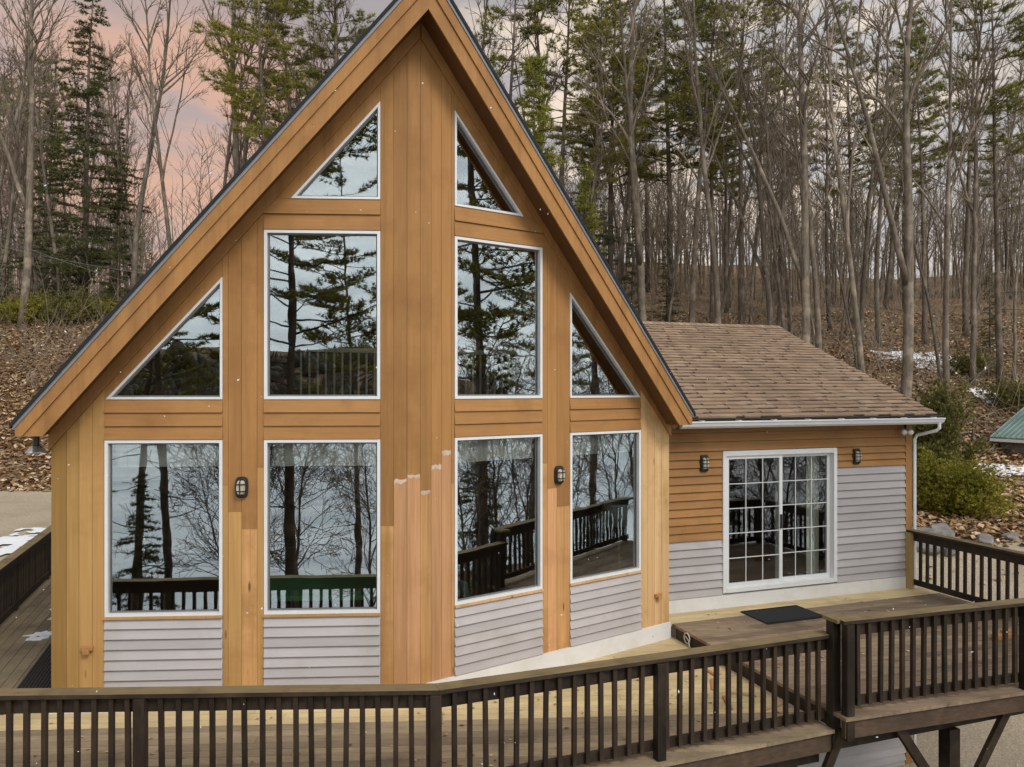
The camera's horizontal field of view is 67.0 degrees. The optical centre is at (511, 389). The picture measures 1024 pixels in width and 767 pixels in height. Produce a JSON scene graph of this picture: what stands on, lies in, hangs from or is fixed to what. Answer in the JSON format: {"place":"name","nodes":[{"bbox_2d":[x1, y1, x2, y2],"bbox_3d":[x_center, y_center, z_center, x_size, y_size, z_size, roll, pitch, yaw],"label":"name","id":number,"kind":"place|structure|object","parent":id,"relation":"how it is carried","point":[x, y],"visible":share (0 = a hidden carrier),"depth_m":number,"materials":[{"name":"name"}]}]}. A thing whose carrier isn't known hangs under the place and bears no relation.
{"place":"outdoors","nodes":[
{"label":"outdoors","id":0,"kind":"place"},
{"bbox_2d":[0,489,50,560],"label":"driveway","id":1,"kind":"structure","parent":0,"point":[24,509],"depth_m":24.43,"materials":[{"name":"beige concrete"}]},
{"bbox_2d":[0,231,1023,542],"bbox_3d":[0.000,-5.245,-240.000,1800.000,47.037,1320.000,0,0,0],"label":"ground","id":2,"kind":"structure","parent":0,"point":[14,474],"depth_m":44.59,"materials":[{"name":"brown plant"}]},
{"bbox_2d":[0,48,52,295],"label":"bare tree","id":3,"kind":"object","parent":2,"relation":"on","point":[24,192],"visible":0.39,"depth_m":50.06,"materials":[{"name":"plant"}]},
{"bbox_2d":[0,288,63,322],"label":"shrub","id":4,"kind":"object","parent":2,"relation":"on","point":[13,308],"visible":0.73,"depth_m":44.80,"materials":[{"name":"green plant"}]},
{"bbox_2d":[0,0,64,317],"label":"bare tree","id":5,"kind":"object","parent":2,"relation":"on","point":[19,128],"visible":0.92,"depth_m":44.83,"materials":[{"name":"brown wood"}]},
{"bbox_2d":[0,0,79,298],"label":"bare tree","id":6,"kind":"object","parent":2,"relation":"on","point":[40,144],"visible":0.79,"depth_m":47.11,"materials":[{"name":"brown wood"}]},
{"bbox_2d":[6,102,74,304],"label":"spruce tree","id":7,"kind":"object","parent":2,"relation":"on","point":[43,247],"visible":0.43,"depth_m":51.95,"materials":[{"name":"green plant"}]},
{"bbox_2d":[0,0,86,330],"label":"bare tree","id":8,"kind":"object","parent":2,"relation":"on","point":[27,203],"visible":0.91,"depth_m":44.48,"materials":[{"name":"plant"}]},
{"bbox_2d":[0,0,90,191],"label":"bare tree","id":9,"kind":"object","parent":2,"relation":"on","point":[4,165],"visible":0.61,"depth_m":50.18,"materials":[{"name":"brown plant"}]},
{"bbox_2d":[0,314,101,491],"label":"fallen leaves","id":10,"kind":"object","parent":2,"relation":"on","point":[46,473],"visible":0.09,"depth_m":36.89,"materials":[{"name":"brown plant"}]},
{"bbox_2d":[34,54,92,297],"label":"pine tree","id":11,"kind":"object","parent":2,"relation":"on","point":[55,112],"visible":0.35,"depth_m":63.34,"materials":[{"name":"green plant"}]},
{"bbox_2d":[30,283,112,323],"bbox_3d":[-25.732,-5.007,45.907,5.126,2.481,4.502,0,0,-25],"label":"shrub","id":12,"kind":"object","parent":2,"relation":"on","point":[68,310],"visible":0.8,"depth_m":45.20,"materials":[{"name":"green plant"}]},
{"bbox_2d":[0,0,152,299],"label":"spruce tree","id":13,"kind":"object","parent":2,"relation":"on","point":[85,138],"visible":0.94,"depth_m":47.55,"materials":[{"name":"green plant"}]},
{"bbox_2d":[37,26,129,297],"bbox_3d":[-28.556,-14.705,52.074,5.244,19.423,6.517,0,0,-19],"label":"bare tree","id":14,"kind":"object","parent":2,"relation":"on","point":[93,158],"visible":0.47,"depth_m":52.47,"materials":[{"name":"plant"}]},
{"bbox_2d":[57,36,153,266],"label":"bare tree","id":15,"kind":"object","parent":2,"relation":"on","point":[112,146],"visible":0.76,"depth_m":49.86,"materials":[{"name":"plant"}]},
{"bbox_2d":[81,118,142,300],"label":"spruce tree","id":16,"kind":"object","parent":2,"relation":"on","point":[112,221],"visible":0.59,"depth_m":49.98,"materials":[{"name":"green plant"}]},
{"bbox_2d":[85,45,168,295],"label":"bare tree","id":17,"kind":"object","parent":2,"relation":"on","point":[127,103],"visible":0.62,"depth_m":55.97,"materials":[{"name":"plant"}]},
{"bbox_2d":[104,0,223,247],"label":"bare tree","id":18,"kind":"object","parent":2,"relation":"on","point":[158,160],"visible":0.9,"depth_m":45.84,"materials":[{"name":"plant"}]},
{"bbox_2d":[128,0,227,289],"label":"bare tree","id":19,"kind":"object","parent":2,"relation":"on","point":[134,269],"visible":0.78,"depth_m":47.35,"materials":[{"name":"brown wood"}]},
{"bbox_2d":[197,0,292,174],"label":"bare tree","id":20,"kind":"object","parent":2,"relation":"on","point":[236,156],"visible":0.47,"depth_m":45.54,"materials":[{"name":"brown plant"}]},
{"bbox_2d":[188,0,307,144],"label":"pine tree","id":21,"kind":"object","parent":2,"relation":"on","point":[226,86],"visible":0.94,"depth_m":42.23,"materials":[{"name":"green plant"}]},
{"bbox_2d":[207,0,323,186],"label":"bare tree","id":22,"kind":"object","parent":2,"relation":"on","point":[229,151],"visible":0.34,"depth_m":47.36,"materials":[{"name":"plant"}]},
{"bbox_2d":[249,0,333,122],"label":"pine tree","id":23,"kind":"object","parent":2,"relation":"on","point":[284,33],"visible":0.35,"depth_m":49.93,"materials":[{"name":"green plant"}]},
{"bbox_2d":[274,0,375,109],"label":"pine tree","id":24,"kind":"object","parent":2,"relation":"on","point":[311,73],"visible":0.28,"depth_m":45.05,"materials":[{"name":"green plant"}]},
{"bbox_2d":[9,0,945,766],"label":"chalet house","id":25,"kind":"structure","parent":2,"relation":"on","point":[431,236],"depth_m":9.50,"materials":[{"name":"brown wood"}]},
{"bbox_2d":[103,440,222,619],"bbox_3d":[-3.758,1.512,8.359,1.252,1.925,0.092,0,0,-3],"label":"window","id":26,"kind":"structure","parent":25,"relation":"in","point":[109,614],"depth_m":8.34,"materials":[{"name":"white plastic"}]},
{"bbox_2d":[106,277,222,398],"bbox_3d":[-3.755,-0.554,8.370,1.232,1.327,0.070,0,0,-3],"label":"window","id":27,"kind":"structure","parent":25,"relation":"in","point":[219,284],"depth_m":8.37,"materials":[{"name":"white plastic"}]},
{"bbox_2d":[116,444,218,466],"bbox_3d":[-3.763,0.708,8.449,1.123,0.280,0.051,0,0,-3],"label":"window valance","id":28,"kind":"object","parent":25,"relation":"hanging from","point":[165,455],"depth_m":8.45,"materials":[{"name":"white fabric"}]},
{"bbox_2d":[263,439,380,617],"bbox_3d":[-2.070,1.512,8.453,1.264,1.925,0.092,0,0,-3],"label":"window","id":29,"kind":"structure","parent":25,"relation":"in","point":[322,611],"depth_m":8.44,"materials":[{"name":"white plastic"}]},
{"bbox_2d":[264,229,380,398],"bbox_3d":[-2.070,-0.812,8.464,1.252,1.844,0.070,0,0,-3],"label":"window","id":30,"kind":"structure","parent":25,"relation":"in","point":[267,233],"depth_m":8.44,"materials":[{"name":"white plastic"}]},
{"bbox_2d":[270,573,375,607],"bbox_3d":[-2.354,2.728,9.301,1.700,0.760,1.050,0,0,-3],"label":"railing","id":31,"kind":"object","parent":25,"relation":"on","point":[317,590],"visible":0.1,"depth_m":9.01,"materials":[{"name":"green wood"}]},
{"bbox_2d":[273,444,375,465],"bbox_3d":[-2.075,0.708,8.543,1.135,0.280,0.051,0,0,-3],"label":"window valance","id":32,"kind":"object","parent":25,"relation":"hanging from","point":[324,454],"depth_m":8.54,"materials":[{"name":"white fabric"}]},
{"bbox_2d":[291,102,380,199],"bbox_3d":[-1.927,-2.617,8.472,0.965,1.076,0.070,0,0,-3],"label":"window","id":33,"kind":"structure","parent":25,"relation":"in","point":[377,109],"depth_m":8.46,"materials":[{"name":"white plastic"}]},
{"bbox_2d":[295,347,577,394],"bbox_3d":[-0.940,-0.112,11.471,4.400,0.940,0.060,0,0,-19],"label":"loft railing","id":34,"kind":"object","parent":25,"relation":"attached to","point":[358,351],"visible":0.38,"depth_m":11.10,"materials":[{"name":"brown wood"}]},
{"bbox_2d":[454,111,523,216],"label":"window","id":35,"kind":"structure","parent":25,"relation":"in","point":[458,122],"depth_m":8.95,"materials":[{"name":"white plastic"}]},
{"bbox_2d":[458,438,531,462],"bbox_3d":[-0.201,0.708,9.202,1.135,0.280,0.051,0,0,-36],"label":"window valance","id":36,"kind":"object","parent":25,"relation":"hanging from","point":[486,450],"depth_m":9.18,"materials":[{"name":"white fabric"}]},
{"bbox_2d":[454,236,542,398],"bbox_3d":[-0.155,-0.812,9.138,1.252,1.844,0.070,0,0,-36],"label":"window","id":37,"kind":"structure","parent":25,"relation":"in","point":[539,251],"depth_m":9.26,"materials":[{"name":"white plastic"}]},
{"bbox_2d":[454,434,543,607],"bbox_3d":[-0.149,1.512,9.129,1.264,1.925,0.092,0,0,-36],"label":"window","id":38,"kind":"structure","parent":25,"relation":"in","point":[538,587],"depth_m":9.23,"materials":[{"name":"white plastic"}]},
{"bbox_2d":[570,293,639,397],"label":"window","id":39,"kind":"structure","parent":25,"relation":"in","point":[606,379],"depth_m":10.08,"materials":[{"name":"clear glass"}]},
{"bbox_2d":[569,430,641,585],"bbox_3d":[1.226,1.512,10.113,1.252,1.925,0.092,0,0,-36],"label":"window","id":40,"kind":"structure","parent":25,"relation":"in","point":[608,517],"depth_m":10.18,"materials":[{"name":"clear glass"}]},
{"bbox_2d":[722,447,836,592],"bbox_3d":[4.153,2.001,12.031,2.129,2.135,0.165,0,0,-19],"label":"sliding door","id":41,"kind":"structure","parent":25,"relation":"in","point":[780,581],"depth_m":12.00,"materials":[{"name":"white plastic"}]},
{"bbox_2d":[806,456,818,573],"bbox_3d":[4.884,2.008,12.562,0.270,2.080,0.031,0,0,-19],"label":"door curtain","id":42,"kind":"object","parent":25,"relation":"hanging from","point":[815,513],"depth_m":12.55,"materials":[{"name":"white fabric"}]},
{"bbox_2d":[0,575,1023,766],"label":"wooden deck","id":43,"kind":"structure","parent":2,"relation":"on","point":[804,743],"depth_m":8.16,"materials":[{"name":"brown wood"}]},
{"bbox_2d":[0,525,50,623],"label":"deck railing","id":44,"kind":"object","parent":43,"relation":"on","point":[25,571],"visible":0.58,"depth_m":12.51,"materials":[{"name":"wood"}]},
{"bbox_2d":[0,643,50,714],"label":"doormat","id":45,"kind":"object","parent":43,"relation":"on","point":[38,675],"visible":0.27,"depth_m":9.34,"materials":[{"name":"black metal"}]},
{"bbox_2d":[0,683,442,766],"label":"deck railing","id":46,"kind":"object","parent":43,"relation":"on","point":[140,703],"visible":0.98,"depth_m":6.45,"materials":[{"name":"brown wood"}]},
{"bbox_2d":[435,630,828,766],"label":"deck railing","id":47,"kind":"object","parent":43,"relation":"on","point":[659,667],"visible":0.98,"depth_m":7.19,"materials":[{"name":"brown wood"}]},
{"bbox_2d":[740,605,821,623],"bbox_3d":[3.944,3.275,11.255,1.010,0.019,0.630,0,0,-19],"label":"door mat","id":48,"kind":"object","parent":43,"relation":"on","point":[782,614],"depth_m":11.22,"materials":[{"name":"black rubber"}]},
{"bbox_2d":[822,598,1023,749],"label":"deck railing","id":49,"kind":"object","parent":43,"relation":"on","point":[844,696],"visible":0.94,"depth_m":8.07,"materials":[{"name":"brown wood"}]},
{"bbox_2d":[906,529,1023,602],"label":"deck railing","id":50,"kind":"object","parent":43,"relation":"on","point":[990,552],"visible":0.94,"depth_m":11.93,"materials":[{"name":"brown wood"}]},
{"bbox_2d":[0,106,1023,306],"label":"woods","id":51,"kind":"object","parent":2,"relation":"on","point":[685,243],"visible":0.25,"depth_m":76.42,"materials":[{"name":"brown plant"}]},
{"bbox_2d":[472,0,556,122],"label":"pine tree","id":52,"kind":"object","parent":2,"relation":"on","point":[531,27],"visible":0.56,"depth_m":44.79,"materials":[{"name":"green plant"}]},
{"bbox_2d":[457,0,578,146],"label":"bare tree","id":53,"kind":"object","parent":2,"relation":"on","point":[537,49],"visible":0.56,"depth_m":46.38,"materials":[{"name":"plant"}]},
{"bbox_2d":[519,54,567,172],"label":"cedar tree","id":54,"kind":"object","parent":2,"relation":"on","point":[538,112],"visible":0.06,"depth_m":35.28,"materials":[{"name":"green plant"}]},
{"bbox_2d":[514,0,627,203],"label":"pine tree","id":55,"kind":"object","parent":2,"relation":"on","point":[564,128],"visible":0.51,"depth_m":49.37,"materials":[{"name":"green plant"}]},
{"bbox_2d":[573,163,605,250],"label":"cedar tree","id":56,"kind":"object","parent":2,"relation":"on","point":[585,206],"visible":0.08,"depth_m":38.69,"materials":[{"name":"green plant"}]},
{"bbox_2d":[559,53,638,235],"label":"tree","id":57,"kind":"object","parent":2,"relation":"on","point":[598,154],"visible":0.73,"depth_m":43.11,"materials":[{"name":"green plant"}]},
{"bbox_2d":[553,0,662,241],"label":"pine tree","id":58,"kind":"object","parent":2,"relation":"on","point":[618,84],"visible":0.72,"depth_m":44.09,"materials":[{"name":"green plant"}]},
{"bbox_2d":[551,0,672,320],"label":"bare tree","id":59,"kind":"object","parent":2,"relation":"on","point":[631,157],"visible":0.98,"depth_m":40.50,"materials":[{"name":"brown wood"}]},
{"bbox_2d":[565,0,661,272],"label":"pine tree","id":60,"kind":"object","parent":2,"relation":"on","point":[610,213],"visible":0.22,"depth_m":51.81,"materials":[{"name":"green plant"}]},
{"bbox_2d":[616,20,677,291],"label":"pine tree","id":61,"kind":"object","parent":2,"relation":"on","point":[647,272],"visible":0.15,"depth_m":71.45,"materials":[{"name":"green plant"}]},
{"bbox_2d":[606,0,699,280],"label":"bare tree","id":62,"kind":"object","parent":2,"relation":"on","point":[626,206],"visible":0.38,"depth_m":48.54,"materials":[{"name":"brown wood"}]},
{"bbox_2d":[614,0,726,321],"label":"pine tree","id":63,"kind":"object","parent":2,"relation":"on","point":[646,175],"visible":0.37,"depth_m":48.60,"materials":[{"name":"green plant"}]},
{"bbox_2d":[620,0,766,323],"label":"bare tree","id":64,"kind":"object","parent":2,"relation":"on","point":[705,190],"visible":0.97,"depth_m":39.05,"materials":[{"name":"brown plant"}]},
{"bbox_2d":[652,77,734,321],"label":"bare tree","id":65,"kind":"object","parent":2,"relation":"on","point":[673,216],"visible":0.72,"depth_m":44.40,"materials":[{"name":"brown plant"}]},
{"bbox_2d":[620,0,783,325],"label":"bare tree","id":66,"kind":"object","parent":2,"relation":"on","point":[764,269],"visible":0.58,"depth_m":42.24,"materials":[{"name":"plant"}]},
{"bbox_2d":[642,0,764,322],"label":"pine tree","id":67,"kind":"object","parent":2,"relation":"on","point":[682,99],"visible":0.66,"depth_m":43.39,"materials":[{"name":"green plant"}]},
{"bbox_2d":[663,0,755,323],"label":"pine tree","id":68,"kind":"object","parent":2,"relation":"on","point":[712,207],"visible":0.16,"depth_m":52.68,"materials":[{"name":"green plant"}]},
{"bbox_2d":[695,37,754,312],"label":"pine tree","id":69,"kind":"object","parent":2,"relation":"on","point":[725,200],"visible":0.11,"depth_m":60.06,"materials":[{"name":"green plant"}]},
{"bbox_2d":[678,0,798,324],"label":"pine tree","id":70,"kind":"object","parent":2,"relation":"on","point":[741,300],"visible":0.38,"depth_m":46.99,"materials":[{"name":"green plant"}]},
{"bbox_2d":[637,0,862,342],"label":"bare tree","id":71,"kind":"object","parent":2,"relation":"on","point":[802,269],"visible":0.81,"depth_m":36.81,"materials":[{"name":"plant"}]},
{"bbox_2d":[712,0,813,323],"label":"bare tree","id":72,"kind":"object","parent":2,"relation":"on","point":[746,196],"visible":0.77,"depth_m":42.70,"materials":[{"name":"plant"}]},
{"bbox_2d":[724,34,806,332],"bbox_3d":[14.207,-10.418,45.369,4.329,19.108,5.476,0,0,0],"label":"bare tree","id":73,"kind":"object","parent":2,"relation":"on","point":[777,185],"visible":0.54,"depth_m":44.44,"materials":[{"name":"plant"}]},
{"bbox_2d":[731,50,822,329],"bbox_3d":[15.393,-10.286,45.321,5.579,19.175,6.016,0,0,20],"label":"bare tree","id":74,"kind":"object","parent":2,"relation":"on","point":[773,238],"visible":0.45,"depth_m":44.57,"materials":[{"name":"plant"}]},
{"bbox_2d":[755,115,821,333],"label":"bare tree","id":75,"kind":"object","parent":2,"relation":"on","point":[784,245],"visible":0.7,"depth_m":43.73,"materials":[{"name":"plant"}]},
{"bbox_2d":[744,0,861,326],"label":"bare tree","id":76,"kind":"object","parent":2,"relation":"on","point":[778,323],"visible":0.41,"depth_m":45.98,"materials":[{"name":"plant"}]},
{"bbox_2d":[737,0,881,349],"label":"bare tree","id":77,"kind":"object","parent":2,"relation":"on","point":[818,335],"visible":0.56,"depth_m":39.00,"materials":[{"name":"brown plant"}]},
{"bbox_2d":[780,27,865,331],"bbox_3d":[20.603,-14.073,52.099,5.925,20.772,4.720,0,0,8],"label":"bare tree","id":78,"kind":"object","parent":2,"relation":"on","point":[826,237],"visible":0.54,"depth_m":53.00,"materials":[{"name":"brown plant"}]},
{"bbox_2d":[791,124,863,369],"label":"bare tree","id":79,"kind":"object","parent":2,"relation":"on","point":[843,298],"visible":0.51,"depth_m":42.85,"materials":[{"name":"plant"}]},
{"bbox_2d":[646,310,1023,585],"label":"fallen leaves","id":80,"kind":"object","parent":2,"relation":"on","point":[989,529],"depth_m":39.23,"materials":[{"name":"brown plant"}]},
{"bbox_2d":[770,0,922,372],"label":"bare tree","id":81,"kind":"object","parent":2,"relation":"on","point":[845,209],"visible":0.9,"depth_m":36.35,"materials":[{"name":"plant"}]},
{"bbox_2d":[807,0,898,324],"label":"pine tree","id":82,"kind":"object","parent":2,"relation":"on","point":[840,65],"visible":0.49,"depth_m":55.44,"materials":[{"name":"green plant"}]},
{"bbox_2d":[774,0,968,397],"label":"bare tree","id":83,"kind":"object","parent":2,"relation":"on","point":[906,263],"visible":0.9,"depth_m":36.28,"materials":[{"name":"plant"}]},
{"bbox_2d":[809,0,934,352],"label":"bare tree","id":84,"kind":"object","parent":2,"relation":"on","point":[872,188],"visible":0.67,"depth_m":41.57,"materials":[{"name":"brown plant"}]},
{"bbox_2d":[832,68,915,340],"bbox_3d":[23.244,-11.592,49.328,4.909,17.907,4.485,2,3,14],"label":"bare tree","id":85,"kind":"object","parent":2,"relation":"on","point":[856,213],"visible":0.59,"depth_m":49.56,"materials":[{"name":"plant"}]},
{"bbox_2d":[830,0,955,346],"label":"bare tree","id":86,"kind":"object","parent":2,"relation":"on","point":[876,275],"visible":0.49,"depth_m":47.91,"materials":[{"name":"brown plant"}]},
{"bbox_2d":[855,61,945,385],"bbox_3d":[21.294,-8.680,42.550,4.305,17.851,3.527,0,0,-35],"label":"bare tree","id":87,"kind":"object","parent":2,"relation":"on","point":[920,268],"visible":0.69,"depth_m":42.19,"materials":[{"name":"plant"}]},
{"bbox_2d":[869,13,945,309],"bbox_3d":[31.139,-17.756,61.210,5.953,23.885,6.970,0,0,33],"label":"pine tree","id":88,"kind":"object","parent":2,"relation":"on","point":[925,124],"visible":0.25,"depth_m":60.31,"materials":[{"name":"green plant"}]},
{"bbox_2d":[871,0,965,309],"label":"bare tree","id":89,"kind":"object","parent":2,"relation":"on","point":[889,275],"visible":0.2,"depth_m":61.64,"materials":[{"name":"brown wood"}]},
{"bbox_2d":[875,9,967,345],"bbox_3d":[26.864,-13.960,50.681,5.187,23.065,6.107,0,0,-9],"label":"pine tree","id":90,"kind":"object","parent":2,"relation":"on","point":[915,44],"visible":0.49,"depth_m":50.38,"materials":[{"name":"green plant"}]},
{"bbox_2d":[912,446,953,512],"bbox_3d":[12.834,2.816,24.013,2.405,2.155,1.817,0,0,25],"label":"shrub","id":91,"kind":"object","parent":2,"relation":"on","point":[927,478],"visible":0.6,"depth_m":23.65,"materials":[{"name":"green plant"}]},
{"bbox_2d":[861,0,1017,410],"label":"bare tree","id":92,"kind":"object","parent":2,"relation":"on","point":[945,326],"visible":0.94,"depth_m":38.41,"materials":[{"name":"plant"}]},
{"bbox_2d":[869,0,1023,384],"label":"bare tree","id":93,"kind":"object","parent":2,"relation":"on","point":[974,216],"visible":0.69,"depth_m":41.58,"materials":[{"name":"plant"}]},
{"bbox_2d":[912,369,996,470],"bbox_3d":[14.768,1.458,26.846,3.453,4.406,3.047,0,0,0],"label":"shrub","id":94,"kind":"object","parent":2,"relation":"on","point":[944,438],"visible":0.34,"depth_m":26.55,"materials":[{"name":"green plant"}]},
{"bbox_2d":[894,0,1023,336],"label":"bare tree","id":95,"kind":"object","parent":2,"relation":"on","point":[966,249],"visible":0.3,"depth_m":51.62,"materials":[{"name":"brown plant"}]},
{"bbox_2d":[916,451,1023,522],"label":"shrub","id":96,"kind":"object","parent":2,"relation":"on","point":[970,490],"visible":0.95,"depth_m":22.91,"materials":[{"name":"green plant"}]},
{"bbox_2d":[929,349,1012,377],"bbox_3d":[26.049,-1.295,44.081,4.309,2.088,4.053,0,0,43],"label":"shrub","id":97,"kind":"object","parent":2,"relation":"on","point":[963,362],"visible":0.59,"depth_m":43.41,"materials":[{"name":"green plant"}]},
{"bbox_2d":[937,25,1015,306],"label":"bare tree","id":98,"kind":"object","parent":2,"relation":"on","point":[965,49],"visible":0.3,"depth_m":63.41,"materials":[{"name":"plant"}]},
{"bbox_2d":[938,0,1023,387],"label":"pine tree","id":99,"kind":"object","parent":2,"relation":"on","point":[993,139],"visible":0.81,"depth_m":41.53,"materials":[{"name":"green plant"}]},
{"bbox_2d":[967,377,1023,410],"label":"shrub","id":100,"kind":"object","parent":2,"relation":"on","point":[1002,393],"visible":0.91,"depth_m":39.70,"materials":[{"name":"green plant"}]},
{"bbox_2d":[969,30,1023,323],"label":"bare tree","id":101,"kind":"object","parent":2,"relation":"on","point":[1006,163],"visible":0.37,"depth_m":54.73,"materials":[{"name":"brown plant"}]},
{"bbox_2d":[971,77,1023,299],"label":"pine tree","id":102,"kind":"object","parent":2,"relation":"on","point":[985,169],"visible":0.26,"depth_m":73.43,"materials":[{"name":"green plant"}]},
{"bbox_2d":[990,99,1023,382],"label":"bare tree","id":103,"kind":"object","parent":2,"relation":"on","point":[1020,176],"visible":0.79,"depth_m":43.53,"materials":[{"name":"brown plant"}]},
{"bbox_2d":[990,407,1023,454],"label":"shed","id":104,"kind":"structure","parent":2,"relation":"on","point":[1010,432],"depth_m":35.66,"materials":[{"name":"green metal"}]},
{"bbox_2d":[0,0,1023,292],"label":"sky","id":105,"kind":"structure","parent":0,"point":[195,109],"materials":[{"name":"pink"}]},
{"bbox_2d":[897,543,1023,766],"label":"gravel yard","id":106,"kind":"structure","parent":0,"point":[1008,751],"depth_m":13.68,"materials":[{"name":"beige gravel"}]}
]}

